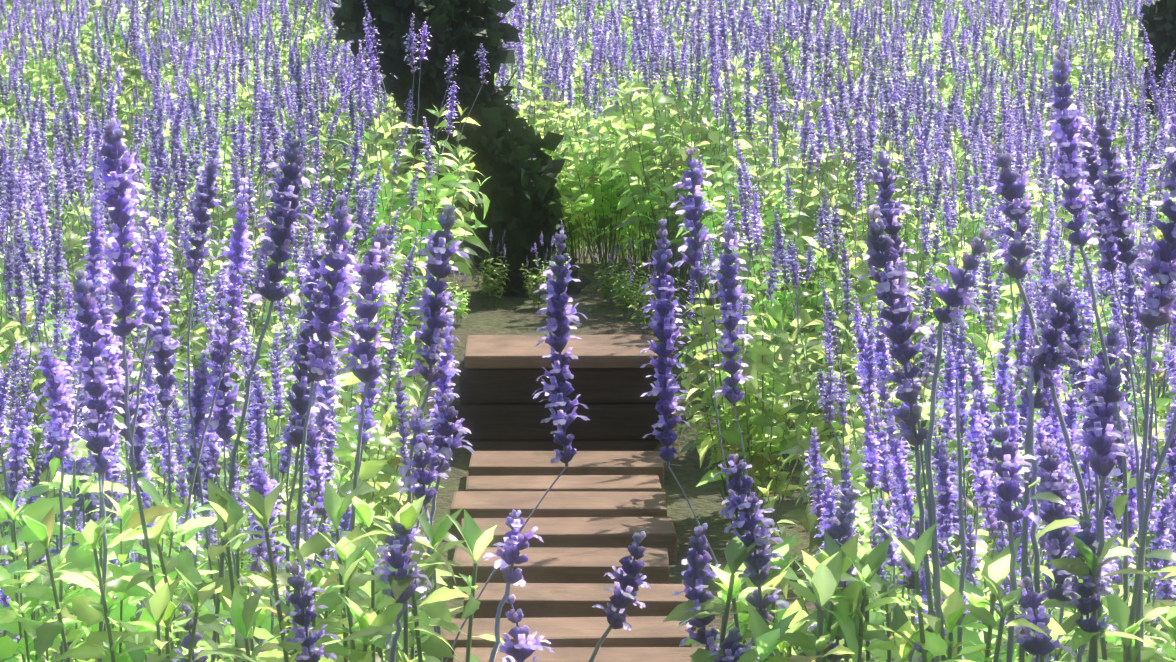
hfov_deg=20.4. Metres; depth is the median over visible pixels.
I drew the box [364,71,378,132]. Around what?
salvia
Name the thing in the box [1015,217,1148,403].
salvia
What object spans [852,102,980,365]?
salvia
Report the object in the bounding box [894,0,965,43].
salvia
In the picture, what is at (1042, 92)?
salvia
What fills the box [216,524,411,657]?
salvia
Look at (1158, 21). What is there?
conifer shrub
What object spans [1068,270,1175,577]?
salvia
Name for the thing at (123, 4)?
salvia
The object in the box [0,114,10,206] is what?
salvia
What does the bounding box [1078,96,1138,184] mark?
salvia
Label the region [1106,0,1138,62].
salvia
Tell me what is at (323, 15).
salvia
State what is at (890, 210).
salvia stem
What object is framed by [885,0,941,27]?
salvia
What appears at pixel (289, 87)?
salvia
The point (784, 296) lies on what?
salvia
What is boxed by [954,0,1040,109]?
salvia
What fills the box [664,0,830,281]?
salvia
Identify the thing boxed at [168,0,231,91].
salvia
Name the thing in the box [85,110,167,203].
salvia
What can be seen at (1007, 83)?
salvia
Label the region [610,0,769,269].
salvia
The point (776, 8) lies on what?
salvia
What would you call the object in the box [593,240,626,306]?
salvia seedling
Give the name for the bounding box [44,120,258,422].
salvia
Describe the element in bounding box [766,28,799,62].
salvia
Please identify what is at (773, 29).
salvia
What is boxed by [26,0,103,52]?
salvia
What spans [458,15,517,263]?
salvia
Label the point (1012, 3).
salvia
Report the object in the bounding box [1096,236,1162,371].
salvia
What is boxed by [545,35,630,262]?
salvia
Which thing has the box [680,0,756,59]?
salvia
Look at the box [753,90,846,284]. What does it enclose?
salvia
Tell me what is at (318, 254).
salvia stem
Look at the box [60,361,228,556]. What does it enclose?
salvia
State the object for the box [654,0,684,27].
salvia
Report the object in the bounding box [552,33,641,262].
salvia
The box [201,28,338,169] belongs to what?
salvia
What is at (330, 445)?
salvia
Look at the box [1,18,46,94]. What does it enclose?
salvia
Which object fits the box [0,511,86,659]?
salvia
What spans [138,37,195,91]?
salvia
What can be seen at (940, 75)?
salvia
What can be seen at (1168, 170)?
salvia
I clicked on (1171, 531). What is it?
salvia stem
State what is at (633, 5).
salvia
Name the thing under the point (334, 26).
salvia
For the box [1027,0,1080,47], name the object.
salvia
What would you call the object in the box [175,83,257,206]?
salvia
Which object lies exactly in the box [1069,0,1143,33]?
salvia
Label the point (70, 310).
salvia
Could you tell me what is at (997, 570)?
salvia
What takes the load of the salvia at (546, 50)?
on the terrain
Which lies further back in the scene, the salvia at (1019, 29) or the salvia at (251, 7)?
the salvia at (251, 7)
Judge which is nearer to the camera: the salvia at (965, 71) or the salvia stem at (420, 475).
the salvia stem at (420, 475)
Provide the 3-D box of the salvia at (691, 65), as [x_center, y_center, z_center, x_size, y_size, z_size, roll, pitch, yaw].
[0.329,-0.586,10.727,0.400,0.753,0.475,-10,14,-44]
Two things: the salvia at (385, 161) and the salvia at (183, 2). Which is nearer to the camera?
the salvia at (385, 161)
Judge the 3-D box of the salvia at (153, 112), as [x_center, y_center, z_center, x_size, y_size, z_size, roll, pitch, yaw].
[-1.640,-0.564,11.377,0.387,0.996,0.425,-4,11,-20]
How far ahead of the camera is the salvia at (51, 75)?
15.20 m
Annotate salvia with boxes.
[0,0,14,60]
[0,0,27,51]
[0,0,37,150]
[0,0,46,64]
[0,0,53,52]
[0,0,56,77]
[0,0,59,84]
[0,0,89,156]
[0,8,53,128]
[0,32,10,149]
[0,32,32,141]
[0,46,33,152]
[0,69,31,153]
[0,87,59,374]
[0,102,55,189]
[0,102,82,308]
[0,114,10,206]
[0,116,19,197]
[0,118,99,247]
[0,118,118,261]
[0,122,110,323]
[0,127,43,331]
[0,133,83,295]
[0,135,94,246]
[0,138,73,360]
[0,147,153,506]
[0,149,52,276]
[0,173,139,393]
[0,176,184,436]
[0,177,255,661]
[0,260,54,563]
[0,311,149,626]
[0,334,263,655]
[0,356,207,661]
[0,359,28,551]
[0,377,87,638]
[0,408,28,549]
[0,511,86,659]
[0,533,23,642]
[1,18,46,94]
[1,60,24,217]
[1,100,69,236]
[1,207,117,495]
[2,166,49,277]
[2,216,204,511]
[2,450,98,661]
[4,0,40,22]
[4,24,67,178]
[5,2,23,17]
[6,0,53,77]
[6,0,84,60]
[6,12,79,152]
[6,56,92,199]
[6,364,175,541]
[13,80,106,220]
[13,279,1175,661]
[14,0,81,79]
[14,121,91,229]
[15,274,192,537]
[17,0,95,155]
[19,138,161,339]
[25,77,149,250]
[25,349,230,661]
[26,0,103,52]
[28,0,75,19]
[29,164,200,426]
[31,0,129,138]
[33,0,90,58]
[33,92,173,274]
[34,0,80,27]
[35,12,97,83]
[37,8,117,157]
[37,89,210,346]
[39,0,102,73]
[39,81,114,177]
[43,0,100,23]
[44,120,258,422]
[48,126,229,411]
[49,0,104,53]
[49,440,271,661]
[51,0,122,46]
[52,1,118,104]
[56,30,172,207]
[58,0,118,38]
[58,261,244,497]
[59,0,137,117]
[59,39,144,150]
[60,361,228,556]
[61,112,162,247]
[63,0,153,121]
[68,5,187,173]
[71,316,234,580]
[72,98,192,235]
[73,0,151,74]
[81,102,216,224]
[82,0,123,64]
[83,311,460,661]
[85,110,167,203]
[91,113,257,318]
[92,0,146,20]
[92,6,187,127]
[98,104,169,218]
[100,0,184,93]
[102,0,168,45]
[104,0,169,29]
[105,27,207,206]
[105,28,171,90]
[107,464,350,633]
[108,0,171,91]
[108,390,341,659]
[109,83,174,161]
[110,79,202,209]
[112,31,173,92]
[113,18,195,150]
[113,185,301,541]
[120,0,158,26]
[121,0,207,109]
[121,353,377,647]
[122,159,218,237]
[123,206,1026,661]
[125,114,1175,661]
[128,8,208,150]
[130,183,289,466]
[131,6,186,90]
[135,35,271,197]
[135,362,322,619]
[136,0,190,52]
[137,1,188,61]
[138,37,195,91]
[138,98,336,351]
[138,235,398,572]
[139,96,301,319]
[143,0,246,137]
[145,226,1175,661]
[148,1,219,43]
[149,0,191,36]
[150,62,283,286]
[151,62,256,189]
[153,4,217,92]
[153,14,236,119]
[154,110,246,235]
[158,37,258,162]
[160,1,217,101]
[161,0,213,30]
[165,30,226,103]
[167,0,242,70]
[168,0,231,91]
[172,123,347,369]
[173,209,360,487]
[174,0,262,52]
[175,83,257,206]
[177,0,225,12]
[179,0,240,52]
[183,21,229,70]
[185,69,293,256]
[190,79,370,402]
[190,164,355,485]
[192,0,271,110]
[193,379,425,643]
[194,0,289,90]
[194,69,274,197]
[196,0,267,67]
[196,6,286,161]
[196,141,1167,661]
[197,0,244,72]
[198,8,255,68]
[199,98,303,235]
[201,12,306,170]
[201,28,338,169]
[205,16,289,110]
[207,0,340,164]
[207,7,262,77]
[212,226,449,572]
[213,142,294,233]
[216,0,274,58]
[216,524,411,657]
[217,349,470,654]
[220,63,354,210]
[222,0,269,13]
[224,0,254,20]
[224,0,277,70]
[225,176,389,469]
[229,0,314,61]
[229,47,1175,661]
[230,0,309,94]
[231,103,340,233]
[235,207,425,526]
[241,0,302,39]
[243,0,285,45]
[243,0,290,41]
[247,42,355,182]
[247,57,360,286]
[248,0,314,91]
[252,0,320,81]
[252,52,340,157]
[258,99,328,198]
[259,91,349,174]
[259,103,422,363]
[261,21,332,114]
[262,0,305,75]
[262,68,373,298]
[264,43,317,135]
[266,52,353,146]
[268,56,314,124]
[270,54,384,230]
[271,0,332,59]
[276,79,351,145]
[277,0,348,102]
[281,0,362,100]
[281,47,412,298]
[282,0,323,40]
[288,0,323,17]
[289,1,323,21]
[290,0,337,26]
[299,17,489,339]
[304,3,373,112]
[306,46,379,127]
[307,0,339,26]
[307,39,399,266]
[308,52,397,175]
[312,0,341,41]
[312,0,341,59]
[312,47,422,205]
[313,42,405,172]
[315,14,399,134]
[316,37,378,127]
[317,52,426,293]
[318,2,379,108]
[320,117,448,448]
[322,22,366,106]
[324,0,489,325]
[338,69,390,120]
[347,47,382,113]
[356,70,423,232]
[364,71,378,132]
[370,73,427,202]
[373,79,400,113]
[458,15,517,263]
[474,66,533,262]
[494,0,560,109]
[494,8,538,88]
[494,19,583,130]
[495,5,525,99]
[495,13,610,255]
[497,5,526,107]
[498,8,554,117]
[498,40,564,203]
[500,0,540,103]
[500,0,553,81]
[502,0,552,94]
[502,0,565,73]
[503,1,578,148]
[504,70,511,97]
[505,48,595,232]
[507,64,553,121]
[508,0,563,34]
[508,1,540,45]
[514,17,583,113]
[514,42,602,258]
[516,0,533,65]
[518,0,585,204]
[518,0,618,240]
[522,0,565,56]
[523,0,575,35]
[524,26,584,93]
[525,0,545,12]
[525,0,581,70]
[529,17,599,105]
[537,69,608,262]
[538,6,594,81]
[538,37,614,126]
[545,0,602,70]
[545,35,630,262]
[546,10,648,114]
[547,0,584,16]
[547,0,595,105]
[550,0,591,48]
[551,0,625,47]
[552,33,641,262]
[558,0,609,47]
[560,26,649,266]
[562,22,707,263]
[564,12,634,119]
[570,0,615,62]
[571,0,688,129]
[573,32,678,120]
[574,0,645,106]
[574,1,667,101]
[576,0,629,73]
[580,0,624,17]
[581,0,689,98]
[582,73,679,262]
[584,8,677,80]
[584,38,658,129]
[587,0,657,51]
[593,0,752,260]
[595,9,650,74]
[595,68,670,262]
[599,0,767,302]
[600,0,755,278]
[602,1,654,59]
[607,59,680,104]
[608,0,659,22]
[608,0,670,48]
[608,58,702,259]
[610,0,676,64]
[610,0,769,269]
[626,21,759,294]
[631,12,707,84]
[633,0,695,74]
[636,0,688,55]
[641,13,728,261]
[645,36,743,263]
[646,15,719,81]
[651,0,749,125]
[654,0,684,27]
[654,0,707,57]
[655,0,707,40]
[655,26,731,107]
[657,2,690,32]
[660,0,719,40]
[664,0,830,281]
[665,0,728,71]
[667,29,810,289]
[673,4,734,73]
[673,155,824,536]
[676,56,816,303]
[676,190,820,514]
[678,0,745,69]
[678,43,739,119]
[679,9,747,87]
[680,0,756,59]
[680,33,763,140]
[682,0,845,289]
[684,167,802,444]
[688,27,763,85]
[689,9,762,87]
[690,0,789,67]
[704,0,811,139]
[706,0,758,77]
[707,0,756,23]
[709,90,871,426]
[718,23,776,82]
[720,110,886,460]
[724,25,866,333]
[728,16,781,52]
[728,17,816,150]
[729,0,789,52]
[735,0,804,66]
[739,0,830,112]
[740,0,800,75]
[742,0,816,90]
[747,7,887,289]
[749,0,843,137]
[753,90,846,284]
[754,80,838,152]
[756,0,816,47]
[756,12,815,93]
[756,69,829,156]
[757,339,981,630]
[758,0,868,91]
[763,91,872,185]
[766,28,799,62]
[766,103,848,160]
[767,204,936,490]
[774,67,927,228]
[776,38,923,334]
[776,54,855,164]
[776,59,867,193]
[776,278,980,582]
[777,55,872,171]
[778,0,841,53]
[781,0,840,34]
[781,119,946,437]
[784,0,846,49]
[786,0,834,35]
[788,0,861,69]
[788,0,862,63]
[788,373,1095,661]
[790,0,865,91]
[791,0,844,72]
[794,3,878,171]
[798,243,1024,593]
[803,72,949,300]
[804,281,1044,646]
[805,0,859,26]
[812,11,898,132]
[814,0,890,105]
[814,438,1145,661]
[816,0,887,87]
[818,5,878,82]
[819,239,994,527]
[822,31,979,204]
[823,446,1111,659]
[826,68,926,240]
[826,69,975,400]
[827,0,872,68]
[827,93,948,389]
[831,0,883,81]
[831,0,884,42]
[831,0,927,135]
[835,0,920,148]
[835,73,905,156]
[835,74,960,385]
[839,69,953,178]
[839,112,903,184]
[841,0,928,76]
[845,0,892,42]
[849,17,905,70]
[849,17,910,81]
[850,0,909,40]
[852,17,935,174]
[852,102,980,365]
[853,458,1058,631]
[854,1,962,112]
[855,300,1111,650]
[859,0,931,80]
[860,0,905,28]
[863,162,1038,434]
[869,0,913,42]
[870,0,921,46]
[871,118,937,192]
[873,0,934,67]
[876,11,922,62]
[877,0,959,113]
[877,21,969,151]
[879,88,976,194]
[884,0,928,54]
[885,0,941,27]
[886,17,1000,184]
[887,36,994,244]
[889,0,946,62]
[892,0,954,80]
[893,28,953,107]
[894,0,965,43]
[895,78,1014,229]
[896,66,981,180]
[897,6,959,78]
[901,102,1060,388]
[905,0,964,42]
[908,0,1004,111]
[910,521,1175,660]
[911,81,1025,228]
[912,135,1079,357]
[914,0,965,24]
[914,46,1001,152]
[914,78,1059,286]
[915,0,960,77]
[916,148,1069,423]
[919,0,997,98]
[921,0,985,43]
[923,279,1175,622]
[925,0,1004,146]
[925,86,1059,249]
[925,224,1043,520]
[927,398,1175,661]
[930,8,974,77]
[933,177,1089,399]
[936,350,1175,634]
[948,24,1040,166]
[949,0,1017,81]
[951,93,1038,173]
[953,42,1020,143]
[953,55,1030,185]
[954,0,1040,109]
[954,14,1049,184]
[955,106,1054,228]
[956,0,1006,41]
[956,1,1011,89]
[959,0,1014,39]
[959,95,1045,202]
[960,50,1034,136]
[961,0,1012,23]
[961,0,1024,56]
[961,0,1035,37]
[963,0,1044,41]
[963,48,1039,154]
[964,200,1144,541]
[965,0,1029,67]
[965,203,1173,557]
[969,370,1175,661]
[973,64,1079,207]
[974,80,1135,303]
[977,0,1093,98]
[977,10,1026,64]
[978,66,1041,127]
[978,82,1074,224]
[980,70,1146,291]
[980,110,1053,191]
[981,0,1041,28]
[983,0,1055,84]
[984,68,1079,177]
[984,112,1140,303]
[988,84,1150,220]
[991,0,1062,59]
[993,32,1050,91]
[997,26,1089,111]
[998,43,1063,163]
[1002,24,1095,116]
[1010,0,1113,99]
[1010,134,1110,199]
[1012,103,1081,170]
[1013,0,1054,35]
[1015,0,1060,83]
[1015,130,1106,235]
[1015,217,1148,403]
[1015,549,1074,659]
[1017,60,1088,155]
[1017,217,1175,535]
[1018,0,1065,35]
[1026,9,1107,156]
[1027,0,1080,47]
[1028,36,1115,114]
[1031,85,1107,165]
[1033,0,1102,56]
[1033,228,1175,426]
[1035,388,1163,653]
[1037,0,1100,20]
[1039,0,1086,24]
[1043,0,1113,87]
[1045,50,1146,185]
[1045,156,1154,380]
[1047,0,1113,43]
[1047,62,1162,209]
[1048,0,1092,49]
[1048,126,1170,379]
[1050,8,1104,63]
[1050,347,1175,661]
[1052,95,1158,286]
[1054,5,1128,118]
[1054,90,1175,332]
[1057,0,1110,74]
[1057,50,1174,240]
[1060,333,1175,627]
[1061,44,1129,168]
[1066,124,1175,248]
[1067,0,1140,98]
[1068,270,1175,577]
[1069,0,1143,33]
[1070,28,1142,120]
[1070,256,1175,487]
[1071,0,1109,43]
[1071,0,1138,105]
[1071,158,1166,291]
[1073,0,1113,24]
[1074,0,1148,129]
[1078,39,1150,157]
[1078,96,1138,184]
[1081,116,1166,192]
[1082,0,1134,53]
[1082,238,1170,400]
[1085,93,1172,253]
[1092,235,1171,624]
[1093,0,1147,73]
[1093,53,1147,134]
[1094,264,1173,450]
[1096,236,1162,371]
[1097,0,1150,78]
[1102,0,1140,40]
[1105,0,1137,48]
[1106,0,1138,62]
[1106,0,1150,96]
[1106,0,1153,62]
[1107,22,1175,185]
[1111,45,1150,139]
[1112,265,1175,486]
[1114,0,1146,95]
[1116,37,1145,122]
[1116,264,1175,401]
[1119,27,1169,178]
[1120,0,1156,30]
[1120,81,1168,180]
[1125,0,1141,46]
[1125,40,1151,102]
[1127,90,1175,245]
[1131,37,1147,85]
[1132,193,1174,377]
[1135,79,1175,217]
[1141,98,1175,198]
[1146,63,1175,179]
[1151,342,1175,601]
[1152,64,1174,189]
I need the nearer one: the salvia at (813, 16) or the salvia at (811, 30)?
the salvia at (811, 30)
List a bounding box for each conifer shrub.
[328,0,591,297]
[1130,0,1175,138]
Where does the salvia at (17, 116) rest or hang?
on the terrain
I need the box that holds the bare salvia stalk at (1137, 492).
[1132,418,1144,645]
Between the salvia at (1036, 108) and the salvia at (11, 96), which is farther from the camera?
the salvia at (11, 96)
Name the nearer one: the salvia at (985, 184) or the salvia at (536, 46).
the salvia at (985, 184)
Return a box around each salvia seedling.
[444,264,470,324]
[471,229,510,307]
[520,247,547,307]
[533,220,569,305]
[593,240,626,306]
[608,238,646,317]
[629,258,660,333]
[645,258,685,318]
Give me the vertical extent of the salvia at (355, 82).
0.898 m
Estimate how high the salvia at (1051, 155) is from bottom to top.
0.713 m
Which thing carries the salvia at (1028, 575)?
on the terrain
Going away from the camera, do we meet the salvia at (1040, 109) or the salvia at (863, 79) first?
the salvia at (863, 79)
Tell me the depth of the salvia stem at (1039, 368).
2.05 m
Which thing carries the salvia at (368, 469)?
on the terrain
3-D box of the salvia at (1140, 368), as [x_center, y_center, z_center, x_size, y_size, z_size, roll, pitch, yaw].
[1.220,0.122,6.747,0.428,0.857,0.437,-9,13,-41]
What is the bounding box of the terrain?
[78,13,1116,658]
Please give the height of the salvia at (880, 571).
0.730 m
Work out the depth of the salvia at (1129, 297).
5.23 m
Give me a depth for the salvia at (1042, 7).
21.55 m
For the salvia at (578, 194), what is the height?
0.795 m
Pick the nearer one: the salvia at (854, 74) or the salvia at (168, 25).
the salvia at (854, 74)
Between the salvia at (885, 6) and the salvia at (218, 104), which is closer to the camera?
the salvia at (218, 104)
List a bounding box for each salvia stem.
[64,269,130,661]
[88,117,162,653]
[104,337,151,494]
[134,263,190,547]
[171,603,208,661]
[177,158,224,659]
[199,325,250,656]
[211,139,315,661]
[274,284,330,654]
[274,560,338,661]
[286,242,328,593]
[291,194,362,654]
[334,222,396,640]
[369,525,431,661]
[373,512,429,661]
[398,406,448,661]
[403,204,468,656]
[427,392,474,657]
[445,230,589,661]
[483,509,543,661]
[497,594,553,661]
[588,531,650,661]
[640,219,746,643]
[669,147,747,595]
[672,523,729,658]
[708,221,768,611]
[708,627,766,661]
[713,453,789,656]
[806,517,858,661]
[807,565,871,661]
[821,488,877,661]
[864,150,934,598]
[887,509,943,661]
[912,596,963,661]
[979,413,1041,661]
[982,345,1086,661]
[1004,576,1076,661]
[1028,441,1080,660]
[1042,270,1100,597]
[1051,361,1160,661]
[1060,520,1118,661]
[1073,114,1136,607]
[1073,321,1131,637]
[1093,105,1153,587]
[1104,410,1175,661]
[1112,384,1149,593]
[1157,484,1175,584]
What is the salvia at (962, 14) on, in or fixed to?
on the terrain
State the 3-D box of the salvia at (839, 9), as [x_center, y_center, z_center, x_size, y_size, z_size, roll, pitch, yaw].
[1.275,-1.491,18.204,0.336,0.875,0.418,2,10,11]
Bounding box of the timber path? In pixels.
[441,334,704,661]
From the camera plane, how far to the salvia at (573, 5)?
20.62 m
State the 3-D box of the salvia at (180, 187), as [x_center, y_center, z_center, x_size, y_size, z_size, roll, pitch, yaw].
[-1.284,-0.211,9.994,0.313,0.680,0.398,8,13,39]
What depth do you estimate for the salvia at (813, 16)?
20.66 m
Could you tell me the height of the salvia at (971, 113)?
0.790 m
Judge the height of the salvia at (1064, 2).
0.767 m
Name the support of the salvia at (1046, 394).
on the terrain
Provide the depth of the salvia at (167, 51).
16.34 m
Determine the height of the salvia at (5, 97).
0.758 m
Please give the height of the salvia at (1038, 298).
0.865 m
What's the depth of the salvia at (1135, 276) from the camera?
7.61 m
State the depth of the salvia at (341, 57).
14.36 m
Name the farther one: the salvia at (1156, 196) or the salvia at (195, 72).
the salvia at (195, 72)
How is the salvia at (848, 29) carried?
on the terrain
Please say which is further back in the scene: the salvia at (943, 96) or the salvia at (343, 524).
the salvia at (943, 96)
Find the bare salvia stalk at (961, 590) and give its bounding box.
[955,377,966,659]
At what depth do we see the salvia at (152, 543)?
5.27 m
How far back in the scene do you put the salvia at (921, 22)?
18.06 m
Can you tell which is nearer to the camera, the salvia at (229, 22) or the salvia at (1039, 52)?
the salvia at (229, 22)
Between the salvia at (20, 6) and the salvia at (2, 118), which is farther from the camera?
the salvia at (20, 6)
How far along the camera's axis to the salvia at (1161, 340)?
6.37 m
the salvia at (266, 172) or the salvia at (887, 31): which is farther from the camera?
the salvia at (887, 31)
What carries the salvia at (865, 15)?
on the terrain
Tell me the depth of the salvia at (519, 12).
12.51 m
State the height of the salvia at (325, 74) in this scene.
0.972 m
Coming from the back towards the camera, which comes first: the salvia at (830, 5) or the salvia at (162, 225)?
the salvia at (830, 5)
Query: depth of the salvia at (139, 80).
15.20 m
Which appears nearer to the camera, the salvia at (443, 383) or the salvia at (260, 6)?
the salvia at (443, 383)
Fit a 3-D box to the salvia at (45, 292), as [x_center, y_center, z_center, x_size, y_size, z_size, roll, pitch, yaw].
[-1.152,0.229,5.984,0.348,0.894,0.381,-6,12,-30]
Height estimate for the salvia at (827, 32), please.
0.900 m
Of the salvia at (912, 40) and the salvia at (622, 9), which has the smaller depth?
the salvia at (912, 40)
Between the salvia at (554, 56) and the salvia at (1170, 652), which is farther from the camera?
the salvia at (554, 56)
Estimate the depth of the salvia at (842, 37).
14.25 m
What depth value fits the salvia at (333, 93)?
12.25 m
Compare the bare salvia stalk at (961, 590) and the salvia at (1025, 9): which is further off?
the salvia at (1025, 9)
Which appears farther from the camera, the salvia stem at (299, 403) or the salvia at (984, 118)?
the salvia at (984, 118)
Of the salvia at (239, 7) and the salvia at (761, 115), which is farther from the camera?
the salvia at (239, 7)
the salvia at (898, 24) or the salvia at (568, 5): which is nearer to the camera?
the salvia at (898, 24)
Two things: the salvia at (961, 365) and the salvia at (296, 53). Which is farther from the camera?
the salvia at (296, 53)
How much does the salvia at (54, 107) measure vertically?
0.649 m
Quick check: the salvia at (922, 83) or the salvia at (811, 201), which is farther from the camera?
the salvia at (922, 83)
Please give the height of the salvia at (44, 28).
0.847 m
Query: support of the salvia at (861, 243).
on the terrain
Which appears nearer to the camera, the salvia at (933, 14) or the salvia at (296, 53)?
the salvia at (296, 53)
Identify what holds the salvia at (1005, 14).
on the terrain
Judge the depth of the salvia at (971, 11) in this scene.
18.54 m
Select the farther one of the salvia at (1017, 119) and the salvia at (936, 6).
the salvia at (936, 6)
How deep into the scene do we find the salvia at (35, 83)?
15.05 m
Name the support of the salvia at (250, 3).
on the terrain
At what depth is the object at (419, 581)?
2.25 m
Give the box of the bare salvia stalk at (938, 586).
[923,439,940,661]
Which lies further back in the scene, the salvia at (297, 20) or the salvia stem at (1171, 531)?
the salvia at (297, 20)
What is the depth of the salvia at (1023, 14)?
21.56 m
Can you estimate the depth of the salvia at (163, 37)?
16.94 m
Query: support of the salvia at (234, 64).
on the terrain
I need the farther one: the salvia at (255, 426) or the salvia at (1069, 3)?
the salvia at (1069, 3)
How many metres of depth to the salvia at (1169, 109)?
11.37 m
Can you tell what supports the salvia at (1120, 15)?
on the terrain
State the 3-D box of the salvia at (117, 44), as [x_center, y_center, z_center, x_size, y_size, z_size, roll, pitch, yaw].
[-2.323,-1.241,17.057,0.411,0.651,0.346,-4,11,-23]
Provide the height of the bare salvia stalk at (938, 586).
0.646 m
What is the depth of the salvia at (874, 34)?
16.29 m
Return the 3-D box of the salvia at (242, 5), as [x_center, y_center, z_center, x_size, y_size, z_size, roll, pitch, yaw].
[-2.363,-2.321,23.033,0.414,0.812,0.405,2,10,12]
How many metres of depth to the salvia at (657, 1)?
20.21 m
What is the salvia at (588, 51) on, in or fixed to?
on the terrain
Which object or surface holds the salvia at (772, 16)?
on the terrain
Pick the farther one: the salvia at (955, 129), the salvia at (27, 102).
the salvia at (27, 102)
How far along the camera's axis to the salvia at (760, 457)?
7.33 m
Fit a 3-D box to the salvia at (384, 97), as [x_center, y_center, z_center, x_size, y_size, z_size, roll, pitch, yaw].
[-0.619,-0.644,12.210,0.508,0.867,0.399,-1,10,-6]
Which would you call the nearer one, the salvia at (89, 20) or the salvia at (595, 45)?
the salvia at (595, 45)
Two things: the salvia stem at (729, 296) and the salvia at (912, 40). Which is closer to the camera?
the salvia stem at (729, 296)
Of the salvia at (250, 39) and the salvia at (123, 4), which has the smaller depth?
the salvia at (250, 39)
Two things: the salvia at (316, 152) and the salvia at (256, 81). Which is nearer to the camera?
the salvia at (316, 152)
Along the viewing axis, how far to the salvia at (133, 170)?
8.25 m
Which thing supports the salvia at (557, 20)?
on the terrain
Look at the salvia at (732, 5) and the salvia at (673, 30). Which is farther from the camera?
the salvia at (732, 5)
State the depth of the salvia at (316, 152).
8.35 m
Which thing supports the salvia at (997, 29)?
on the terrain
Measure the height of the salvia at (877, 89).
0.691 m
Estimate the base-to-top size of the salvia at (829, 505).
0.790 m
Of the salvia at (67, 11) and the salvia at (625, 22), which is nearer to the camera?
the salvia at (67, 11)
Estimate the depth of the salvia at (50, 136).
12.99 m
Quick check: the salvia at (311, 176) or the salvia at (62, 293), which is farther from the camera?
the salvia at (311, 176)
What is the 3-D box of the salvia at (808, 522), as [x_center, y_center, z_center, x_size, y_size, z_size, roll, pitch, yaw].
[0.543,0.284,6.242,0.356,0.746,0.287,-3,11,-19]
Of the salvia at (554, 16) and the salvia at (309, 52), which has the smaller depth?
the salvia at (309, 52)
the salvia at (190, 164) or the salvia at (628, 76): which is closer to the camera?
the salvia at (190, 164)
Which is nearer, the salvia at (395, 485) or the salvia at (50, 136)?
the salvia at (395, 485)
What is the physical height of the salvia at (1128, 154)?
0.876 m
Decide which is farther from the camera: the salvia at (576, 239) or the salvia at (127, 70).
the salvia at (127, 70)
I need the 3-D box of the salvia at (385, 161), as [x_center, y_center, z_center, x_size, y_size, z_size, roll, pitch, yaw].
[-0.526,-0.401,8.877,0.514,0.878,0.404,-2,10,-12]
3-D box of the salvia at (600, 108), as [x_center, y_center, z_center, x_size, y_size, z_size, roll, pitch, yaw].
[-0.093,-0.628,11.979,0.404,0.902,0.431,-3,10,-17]
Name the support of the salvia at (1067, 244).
on the terrain
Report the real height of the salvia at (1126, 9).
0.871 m
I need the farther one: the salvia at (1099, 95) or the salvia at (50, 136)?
the salvia at (50, 136)
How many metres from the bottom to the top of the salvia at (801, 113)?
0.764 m
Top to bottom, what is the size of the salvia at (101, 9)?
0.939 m
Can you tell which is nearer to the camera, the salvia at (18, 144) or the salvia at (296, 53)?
the salvia at (18, 144)
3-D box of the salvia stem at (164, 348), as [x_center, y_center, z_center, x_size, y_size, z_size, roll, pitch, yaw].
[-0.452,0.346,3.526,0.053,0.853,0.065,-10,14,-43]
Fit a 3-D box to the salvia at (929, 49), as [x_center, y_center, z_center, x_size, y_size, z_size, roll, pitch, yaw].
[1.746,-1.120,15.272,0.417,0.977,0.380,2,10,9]
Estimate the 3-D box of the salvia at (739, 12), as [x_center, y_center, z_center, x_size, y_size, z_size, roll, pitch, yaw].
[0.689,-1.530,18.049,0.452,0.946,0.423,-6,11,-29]
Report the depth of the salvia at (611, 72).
13.56 m
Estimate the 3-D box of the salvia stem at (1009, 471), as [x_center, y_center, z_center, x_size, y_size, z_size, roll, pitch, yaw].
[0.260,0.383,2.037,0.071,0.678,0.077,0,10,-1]
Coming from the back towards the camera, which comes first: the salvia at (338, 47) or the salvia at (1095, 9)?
the salvia at (1095, 9)
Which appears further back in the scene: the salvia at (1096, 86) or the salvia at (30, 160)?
the salvia at (1096, 86)
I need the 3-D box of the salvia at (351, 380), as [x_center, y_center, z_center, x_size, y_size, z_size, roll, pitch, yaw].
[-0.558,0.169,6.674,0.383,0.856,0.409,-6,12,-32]
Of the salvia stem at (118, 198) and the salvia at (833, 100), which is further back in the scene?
the salvia at (833, 100)
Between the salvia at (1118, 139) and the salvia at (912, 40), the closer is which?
the salvia at (1118, 139)
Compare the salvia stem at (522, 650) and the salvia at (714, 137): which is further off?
the salvia at (714, 137)
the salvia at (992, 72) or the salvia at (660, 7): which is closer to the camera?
the salvia at (992, 72)
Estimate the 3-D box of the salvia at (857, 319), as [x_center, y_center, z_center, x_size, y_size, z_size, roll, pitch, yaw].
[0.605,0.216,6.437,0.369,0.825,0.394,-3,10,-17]
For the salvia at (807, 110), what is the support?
on the terrain
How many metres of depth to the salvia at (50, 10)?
18.02 m
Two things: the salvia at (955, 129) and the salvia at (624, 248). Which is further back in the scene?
the salvia at (624, 248)
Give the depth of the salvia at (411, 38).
9.13 m
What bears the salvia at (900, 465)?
on the terrain
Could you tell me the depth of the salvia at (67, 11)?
19.64 m
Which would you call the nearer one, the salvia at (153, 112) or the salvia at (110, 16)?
the salvia at (153, 112)
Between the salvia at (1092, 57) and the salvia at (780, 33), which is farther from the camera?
the salvia at (780, 33)
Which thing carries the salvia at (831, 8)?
on the terrain
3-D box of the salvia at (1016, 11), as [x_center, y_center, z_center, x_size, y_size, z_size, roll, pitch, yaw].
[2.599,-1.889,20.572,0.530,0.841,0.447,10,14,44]
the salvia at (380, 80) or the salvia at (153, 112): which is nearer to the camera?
the salvia at (380, 80)
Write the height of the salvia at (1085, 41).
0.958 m
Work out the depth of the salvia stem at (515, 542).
2.11 m
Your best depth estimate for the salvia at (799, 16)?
15.20 m
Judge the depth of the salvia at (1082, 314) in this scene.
6.08 m

